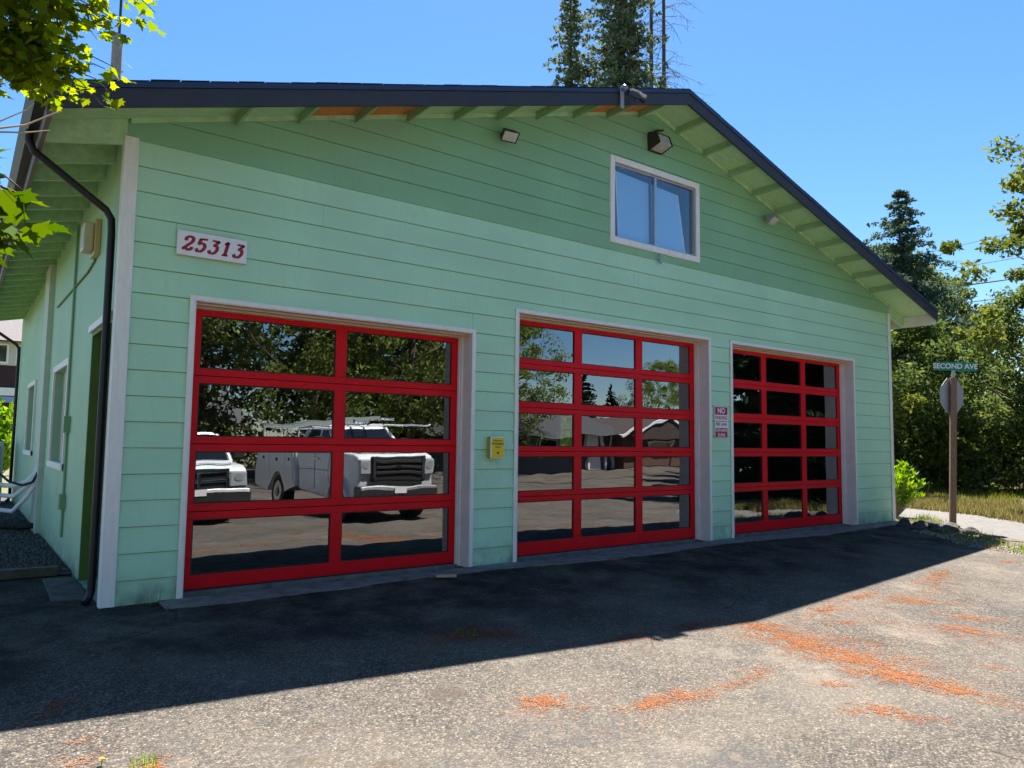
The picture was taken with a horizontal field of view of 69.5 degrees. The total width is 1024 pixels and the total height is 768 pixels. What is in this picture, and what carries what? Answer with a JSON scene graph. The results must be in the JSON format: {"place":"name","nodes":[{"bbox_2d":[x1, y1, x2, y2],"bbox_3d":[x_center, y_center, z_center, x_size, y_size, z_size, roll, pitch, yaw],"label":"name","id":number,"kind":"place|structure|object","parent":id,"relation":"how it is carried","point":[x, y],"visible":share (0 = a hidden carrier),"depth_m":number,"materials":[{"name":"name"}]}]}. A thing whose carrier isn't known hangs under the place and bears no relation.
{"place":"outdoors","nodes":[
{"label":"outdoors","id":0,"kind":"place"},
{"bbox_2d":[0,442,4,502],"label":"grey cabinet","id":1,"kind":"object","parent":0,"point":[2,444],"visible":1,"depth_m":16.14,"materials":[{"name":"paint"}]},
{"bbox_2d":[0,319,22,455],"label":"neighbour house","id":2,"kind":"structure","parent":0,"point":[11,329],"depth_m":37.71,"materials":[{"name":"beige"}]},
{"bbox_2d":[0,343,9,363],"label":"window","id":3,"kind":"structure","parent":2,"relation":"in","point":[4,348],"depth_m":37.58,"materials":[{"name":"white glass"}]},
{"bbox_2d":[0,469,1021,580],"bbox_3d":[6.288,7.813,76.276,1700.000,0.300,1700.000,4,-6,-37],"label":"ground","id":4,"kind":"structure","parent":0,"point":[6,475],"depth_m":20.01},
{"bbox_2d":[0,396,16,472],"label":"laurel bush","id":5,"kind":"object","parent":4,"relation":"on","point":[6,431],"visible":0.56,"depth_m":22.93,"materials":[{"name":"green plant"}]},
{"bbox_2d":[0,464,36,529],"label":"lounge chair","id":6,"kind":"object","parent":4,"relation":"on","point":[28,482],"visible":0.81,"depth_m":11.45,"materials":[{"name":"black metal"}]},
{"bbox_2d":[0,497,70,574],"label":"gravel bed","id":7,"kind":"object","parent":4,"relation":"on","point":[5,504],"visible":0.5,"depth_m":15.62,"materials":[{"name":"grey gravel"}]},
{"bbox_2d":[0,565,58,579],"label":"timber edging","id":8,"kind":"object","parent":7,"relation":"on","point":[27,572],"visible":1,"depth_m":7.83,"materials":[{"name":"wood"}]},
{"bbox_2d":[42,577,85,601],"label":"concrete slab","id":9,"kind":"structure","parent":4,"relation":"on","point":[65,589],"depth_m":7.21,"materials":[{"name":"grey concrete"}]},
{"bbox_2d":[110,0,126,80],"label":"utility pole","id":10,"kind":"object","parent":4,"relation":"on","point":[116,55],"visible":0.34,"depth_m":34.91,"materials":[{"name":"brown wood"}]},
{"bbox_2d":[0,78,938,608],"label":"garage building","id":11,"kind":"structure","parent":4,"relation":"on","point":[386,332],"depth_m":9.88,"materials":[{"name":"green paint"}]},
{"bbox_2d":[23,379,36,455],"bbox_3d":[-9.085,0.647,13.931,0.095,1.370,1.720,4,-6,-37],"label":"window","id":12,"kind":"structure","parent":11,"relation":"in","point":[29,452],"depth_m":14.26,"materials":[{"name":"white paint"}]},
{"bbox_2d":[46,357,68,470],"bbox_3d":[-6.127,0.427,10.043,0.145,1.430,1.800,4,-6,-37],"label":"window","id":13,"kind":"structure","parent":11,"relation":"in","point":[60,437],"depth_m":10.36,"materials":[{"name":"white paint"}]},
{"bbox_2d":[80,219,101,259],"bbox_3d":[-4.517,-1.558,7.902,0.160,0.380,0.320,4,-6,-37],"label":"electrical box","id":14,"kind":"object","parent":11,"relation":"attached to","point":[90,242],"visible":1,"depth_m":7.80,"materials":[{"name":"beige plastic"}]},
{"bbox_2d":[176,229,246,264],"bbox_3d":[-2.929,-1.336,7.219,0.655,0.244,0.014,4,-6,-37],"label":"house number sign","id":15,"kind":"object","parent":11,"relation":"attached to","point":[208,246],"visible":1,"depth_m":7.21,"materials":[{"name":"white plastic"}]},
{"bbox_2d":[183,309,457,591],"bbox_3d":[-1.964,0.710,8.194,3.196,2.804,0.050,4,-6,-37],"label":"garage door","id":16,"kind":"structure","parent":11,"relation":"in","point":[338,444],"depth_m":8.10,"materials":[{"name":"red paint"}]},
{"bbox_2d":[486,437,504,458],"bbox_3d":[-0.206,0.782,9.081,0.210,0.266,0.117,4,-6,-37],"label":"key box","id":17,"kind":"object","parent":11,"relation":"attached to","point":[495,447],"visible":1,"depth_m":9.03,"materials":[{"name":"yellow"}]},
{"bbox_2d":[500,128,519,143],"bbox_3d":[-0.054,-3.161,9.388,0.220,0.182,0.254,3,-5,-29],"label":"floodlight","id":18,"kind":"object","parent":11,"relation":"attached to","point":[509,135],"visible":1,"depth_m":9.32,"materials":[{"name":"white metal"}]},
{"bbox_2d":[559,415,571,445],"bbox_3d":[1.784,1.428,23.102,0.050,1.150,0.900,4,-6,-37],"label":"window","id":19,"kind":"structure","parent":11,"relation":"in","point":[560,416],"depth_m":23.41,"materials":[{"name":"silver metal"}]},
{"bbox_2d":[517,320,694,556],"bbox_3d":[1.411,0.784,10.732,3.796,3.144,0.050,4,-6,-37],"label":"garage door","id":20,"kind":"structure","parent":11,"relation":"in","point":[577,542],"depth_m":10.67,"materials":[{"name":"red paint"}]},
{"bbox_2d":[620,84,646,108],"bbox_3d":[1.630,-3.826,9.896,0.384,0.313,0.124,4,-5,-32],"label":"security camera","id":21,"kind":"object","parent":11,"relation":"attached to","point":[635,94],"visible":1,"depth_m":9.84,"materials":[{"name":"grey metal"}]},
{"bbox_2d":[609,154,699,262],"bbox_3d":[2.069,-2.609,11.358,2.000,1.310,0.460,4,-6,-37],"label":"window","id":22,"kind":"structure","parent":11,"relation":"in","point":[645,215],"depth_m":11.23,"materials":[{"name":"white paint"}]},
{"bbox_2d":[647,129,672,154],"bbox_3d":[2.248,-3.721,11.155,0.306,0.391,0.258,4,-6,-37],"label":"floodlight","id":23,"kind":"object","parent":11,"relation":"attached to","point":[658,143],"depth_m":11.11,"materials":[{"name":"brown metal"}]},
{"bbox_2d":[714,406,727,437],"bbox_3d":[3.356,0.614,11.823,0.355,0.510,0.007,4,-6,-37],"label":"no parking sign","id":24,"kind":"object","parent":11,"relation":"attached to","point":[721,420],"visible":1,"depth_m":11.82,"materials":[{"name":"red"}]},
{"bbox_2d":[762,213,779,225],"bbox_3d":[4.477,-2.854,12.782,0.253,0.181,0.220,-3,-6,43],"label":"floodlight","id":25,"kind":"object","parent":11,"relation":"attached to","point":[773,220],"visible":1,"depth_m":12.73,"materials":[{"name":"grey metal"}]},
{"bbox_2d":[733,350,842,533],"bbox_3d":[4.933,1.038,13.369,3.791,3.144,0.050,4,-6,-37],"label":"garage door","id":26,"kind":"structure","parent":11,"relation":"in","point":[763,418],"depth_m":13.42,"materials":[{"name":"red paint"}]},
{"bbox_2d":[0,523,1023,767],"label":"parking lot","id":27,"kind":"structure","parent":4,"relation":"on","point":[344,679],"depth_m":5.39,"materials":[{"name":"grey asphalt"}]},
{"bbox_2d":[0,0,165,267],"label":"maple tree","id":28,"kind":"object","parent":27,"relation":"on","point":[28,45],"visible":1,"depth_m":4.52,"materials":[{"name":"green plant"}]},
{"bbox_2d":[0,103,61,132],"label":"bare twig","id":29,"kind":"object","parent":28,"relation":"attached to","point":[12,126],"visible":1,"depth_m":2.51,"materials":[{"name":"beige wood"}]},
{"bbox_2d":[32,732,172,767],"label":"needle litter","id":30,"kind":"object","parent":27,"relation":"on","point":[75,742],"visible":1,"depth_m":3.79,"materials":[{"name":"orange plant"}]},
{"bbox_2d":[127,752,161,767],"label":"weed tuft","id":31,"kind":"object","parent":27,"relation":"on","point":[154,763],"visible":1,"depth_m":3.79,"materials":[{"name":"green plant"}]},
{"bbox_2d":[147,588,161,604],"bbox_3d":[-3.241,1.894,6.722,0.181,0.203,0.308,-1,-5,20],"label":"weed tuft","id":32,"kind":"object","parent":27,"relation":"on","point":[155,598],"visible":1,"depth_m":6.71,"materials":[{"name":"plant"}]},
{"bbox_2d":[8,617,720,729],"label":"needle litter","id":33,"kind":"object","parent":27,"relation":"on","point":[503,633],"visible":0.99,"depth_m":6.19,"materials":[{"name":"orange plant"}]},
{"bbox_2d":[436,574,456,577],"bbox_3d":[-0.723,2.107,8.098,0.224,0.025,0.060,2,-5,-10],"label":"wood scrap","id":34,"kind":"object","parent":27,"relation":"on","point":[444,575],"visible":1,"depth_m":8.07,"materials":[{"name":"beige wood"}]},
{"bbox_2d":[456,628,477,636],"bbox_3d":[-0.381,2.080,6.193,0.178,0.043,0.194,1,-5,-9],"label":"weed tuft","id":35,"kind":"object","parent":27,"relation":"on","point":[467,633],"visible":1,"depth_m":6.18,"materials":[{"name":"green plant"}]},
{"bbox_2d":[491,559,1023,742],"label":"needle litter","id":36,"kind":"object","parent":27,"relation":"on","point":[846,659],"visible":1,"depth_m":5.83,"materials":[{"name":"orange plant"}]},
{"bbox_2d":[157,521,898,608],"bbox_3d":[2.430,2.402,10.685,13.830,0.062,0.530,4,-6,-37],"label":"concrete apron","id":37,"kind":"object","parent":4,"relation":"on","point":[223,598],"visible":0.52,"depth_m":8.75,"materials":[{"name":"grey concrete"}]},
{"bbox_2d":[542,0,604,425],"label":"fir tree","id":38,"kind":"object","parent":4,"relation":"on","point":[569,31],"visible":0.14,"depth_m":37.66,"materials":[{"name":"green plant"}]},
{"bbox_2d":[570,0,671,87],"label":"fir tree","id":39,"kind":"object","parent":4,"relation":"on","point":[619,39],"visible":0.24,"depth_m":36.56,"materials":[{"name":"green plant"}]},
{"bbox_2d":[896,517,1023,555],"bbox_3d":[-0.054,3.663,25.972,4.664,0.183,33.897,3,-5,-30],"label":"dirt verge","id":40,"kind":"structure","parent":4,"relation":"on","point":[1009,539],"depth_m":12.86,"materials":[{"name":"grey gravel"}]},
{"bbox_2d":[896,518,911,527],"bbox_3d":[7.530,2.684,14.177,0.322,0.228,0.276,-3,-6,37],"label":"rock","id":41,"kind":"object","parent":40,"relation":"on","point":[903,522],"visible":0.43,"depth_m":14.10,"materials":[{"name":"grey stone"}]},
{"bbox_2d":[909,522,924,530],"bbox_3d":[7.601,2.686,13.849,0.283,0.210,0.335,-3,-6,36],"label":"rock","id":42,"kind":"object","parent":40,"relation":"on","point":[916,526],"visible":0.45,"depth_m":13.76,"materials":[{"name":"grey stone"}]},
{"bbox_2d":[917,520,927,527],"bbox_3d":[7.820,2.707,14.147,0.341,0.211,0.282,2,-5,-10],"label":"rock","id":43,"kind":"object","parent":40,"relation":"on","point":[923,522],"visible":0.2,"depth_m":14.07,"materials":[{"name":"grey stone"}]},
{"bbox_2d":[927,523,938,530],"bbox_3d":[7.911,2.702,13.781,0.298,0.196,0.350,0,-5,14],"label":"rock","id":44,"kind":"object","parent":40,"relation":"on","point":[931,526],"visible":0.26,"depth_m":13.73,"materials":[{"name":"grey stone"}]},
{"bbox_2d":[932,526,949,533],"bbox_3d":[7.892,2.705,13.550,0.264,0.185,0.346,-1,-5,16],"label":"rock","id":45,"kind":"object","parent":40,"relation":"on","point":[940,529],"visible":0.44,"depth_m":13.47,"materials":[{"name":"grey stone"}]},
{"bbox_2d":[943,525,961,533],"bbox_3d":[8.140,2.713,13.676,0.356,0.190,0.284,0,-5,8],"label":"rock","id":46,"kind":"object","parent":40,"relation":"on","point":[955,528],"visible":0.32,"depth_m":13.60,"materials":[{"name":"grey stone"}]},
{"bbox_2d":[946,522,960,529],"bbox_3d":[8.365,2.732,13.992,0.290,0.200,0.333,0,-5,4],"label":"rock","id":47,"kind":"object","parent":40,"relation":"on","point":[950,523],"visible":0.16,"depth_m":13.98,"materials":[{"name":"grey stone"}]},
{"bbox_2d":[933,362,977,523],"bbox_3d":[8.869,1.214,14.667,0.706,3.347,0.377,2,-5,-12],"label":"street sign","id":48,"kind":"object","parent":40,"relation":"on","point":[951,395],"visible":0.98,"depth_m":14.72,"materials":[{"name":"wood post"},{"name":"painted aluminium signs"}]},
{"bbox_2d":[898,513,1023,553],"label":"dry weeds","id":49,"kind":"object","parent":40,"relation":"on","point":[974,536],"visible":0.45,"depth_m":13.04,"materials":[{"name":"plant"}]},
{"bbox_2d":[898,513,1023,553],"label":"green weeds","id":50,"kind":"object","parent":40,"relation":"on","point":[979,535],"visible":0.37,"depth_m":13.11,"materials":[{"name":"green plant"}]},
{"bbox_2d":[960,527,978,534],"bbox_3d":[8.447,2.732,13.643,0.351,0.193,0.273,2,-5,-15],"label":"rock","id":51,"kind":"object","parent":40,"relation":"on","point":[973,531],"visible":0.49,"depth_m":13.55,"materials":[{"name":"grey stone"}]},
{"bbox_2d":[905,491,1023,522],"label":"dry grass","id":52,"kind":"structure","parent":4,"relation":"on","point":[1002,510],"depth_m":18.06,"materials":[{"name":"plant"}]},
{"bbox_2d":[939,134,1023,361],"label":"broadleaf tree","id":53,"kind":"object","parent":4,"relation":"on","point":[975,335],"visible":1,"depth_m":18.75,"materials":[{"name":"green plant"}]},
{"bbox_2d":[0,0,1023,392],"label":"sky","id":54,"kind":"structure","parent":0,"point":[858,103],"materials":[{"name":"blue"}]},
{"bbox_2d":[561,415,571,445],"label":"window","id":55,"kind":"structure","parent":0,"point":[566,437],"depth_m":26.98,"materials":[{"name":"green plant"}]},
{"bbox_2d":[896,508,1023,540],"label":"sidewalk","id":56,"kind":"structure","parent":0,"point":[1007,528],"depth_m":15.41,"materials":[{"name":"grey concrete"}]},
{"bbox_2d":[894,459,925,516],"bbox_3d":[8.380,2.267,16.108,1.132,1.296,1.340,4,-6,-37],"label":"laurel bush","id":57,"kind":"object","parent":56,"relation":"on","point":[903,497],"visible":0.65,"depth_m":15.94,"materials":[{"name":"green plant"}]},
{"bbox_2d":[905,478,1023,504],"bbox_3d":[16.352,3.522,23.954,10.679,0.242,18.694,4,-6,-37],"label":"shaded grass","id":58,"kind":"structure","parent":0,"point":[929,488],"depth_m":23.72,"materials":[{"name":"green plant"}]},
{"bbox_2d":[624,2,648,86],"bbox_3d":[6.061,-7.712,37.411,5.543,24.443,6.218,3,-5,-25],"label":"fir tree","id":59,"kind":"object","parent":58,"relation":"on","point":[633,52],"visible":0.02,"depth_m":37.97,"materials":[{"name":"green plant"}]},
{"bbox_2d":[624,0,695,87],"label":"bare tree","id":60,"kind":"object","parent":58,"relation":"on","point":[651,45],"visible":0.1,"depth_m":40.71,"materials":[{"name":"brown plant"}]},
{"bbox_2d":[642,0,712,103],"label":"bare tree","id":61,"kind":"object","parent":58,"relation":"on","point":[664,50],"visible":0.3,"depth_m":41.20,"materials":[{"name":"green plant"}]},
{"bbox_2d":[891,360,927,462],"bbox_3d":[11.942,0.580,24.959,4.083,6.095,4.682,4,-6,-37],"label":"broadleaf tree","id":62,"kind":"object","parent":58,"relation":"on","point":[902,405],"visible":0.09,"depth_m":23.20,"materials":[{"name":"green plant"}]},
{"bbox_2d":[867,243,960,389],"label":"broadleaf tree","id":63,"kind":"object","parent":58,"relation":"on","point":[917,252],"visible":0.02,"depth_m":43.57,"materials":[{"name":"green plant"}]},
{"bbox_2d":[863,189,1023,460],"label":"fir tree","id":64,"kind":"object","parent":58,"relation":"on","point":[902,256],"visible":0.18,"depth_m":38.00,"materials":[{"name":"green plant"}]},
{"bbox_2d":[891,302,1007,479],"bbox_3d":[13.481,0.161,27.493,9.259,7.380,7.579,4,-6,-37],"label":"broadleaf tree","id":65,"kind":"object","parent":58,"relation":"on","point":[920,337],"visible":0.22,"depth_m":25.29,"materials":[{"name":"green plant"}]},
{"bbox_2d":[894,393,1019,479],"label":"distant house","id":66,"kind":"structure","parent":58,"relation":"on","point":[916,471],"depth_m":37.08,"materials":[{"name":"grey"}]},
{"bbox_2d":[895,397,1023,492],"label":"bush","id":67,"kind":"object","parent":58,"relation":"on","point":[942,479],"visible":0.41,"depth_m":25.02,"materials":[{"name":"green plant"}]},
{"bbox_2d":[905,258,1015,393],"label":"broadleaf tree","id":68,"kind":"object","parent":58,"relation":"on","point":[969,293],"visible":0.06,"depth_m":42.29,"materials":[{"name":"green plant"}]},
{"bbox_2d":[904,283,1023,492],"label":"broadleaf tree","id":69,"kind":"object","parent":58,"relation":"on","point":[1015,418],"visible":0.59,"depth_m":25.20,"materials":[{"name":"green plant"}]},
{"bbox_2d":[904,392,1023,488],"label":"bush","id":70,"kind":"object","parent":58,"relation":"on","point":[994,401],"visible":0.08,"depth_m":28.22,"materials":[{"name":"green plant"}]},
{"bbox_2d":[926,256,1023,272],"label":"power line","id":71,"kind":"object","parent":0,"point":[981,263],"visible":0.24,"depth_m":38.69,"materials":[{"name":"black rubber"}]},
{"bbox_2d":[958,279,1008,286],"bbox_3d":[24.544,-5.603,38.300,0.063,4.016,34.035,1,-5,-5],"label":"power line","id":72,"kind":"object","parent":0,"point":[986,282],"visible":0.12,"depth_m":37.96,"materials":[{"name":"black rubber"}]}
]}

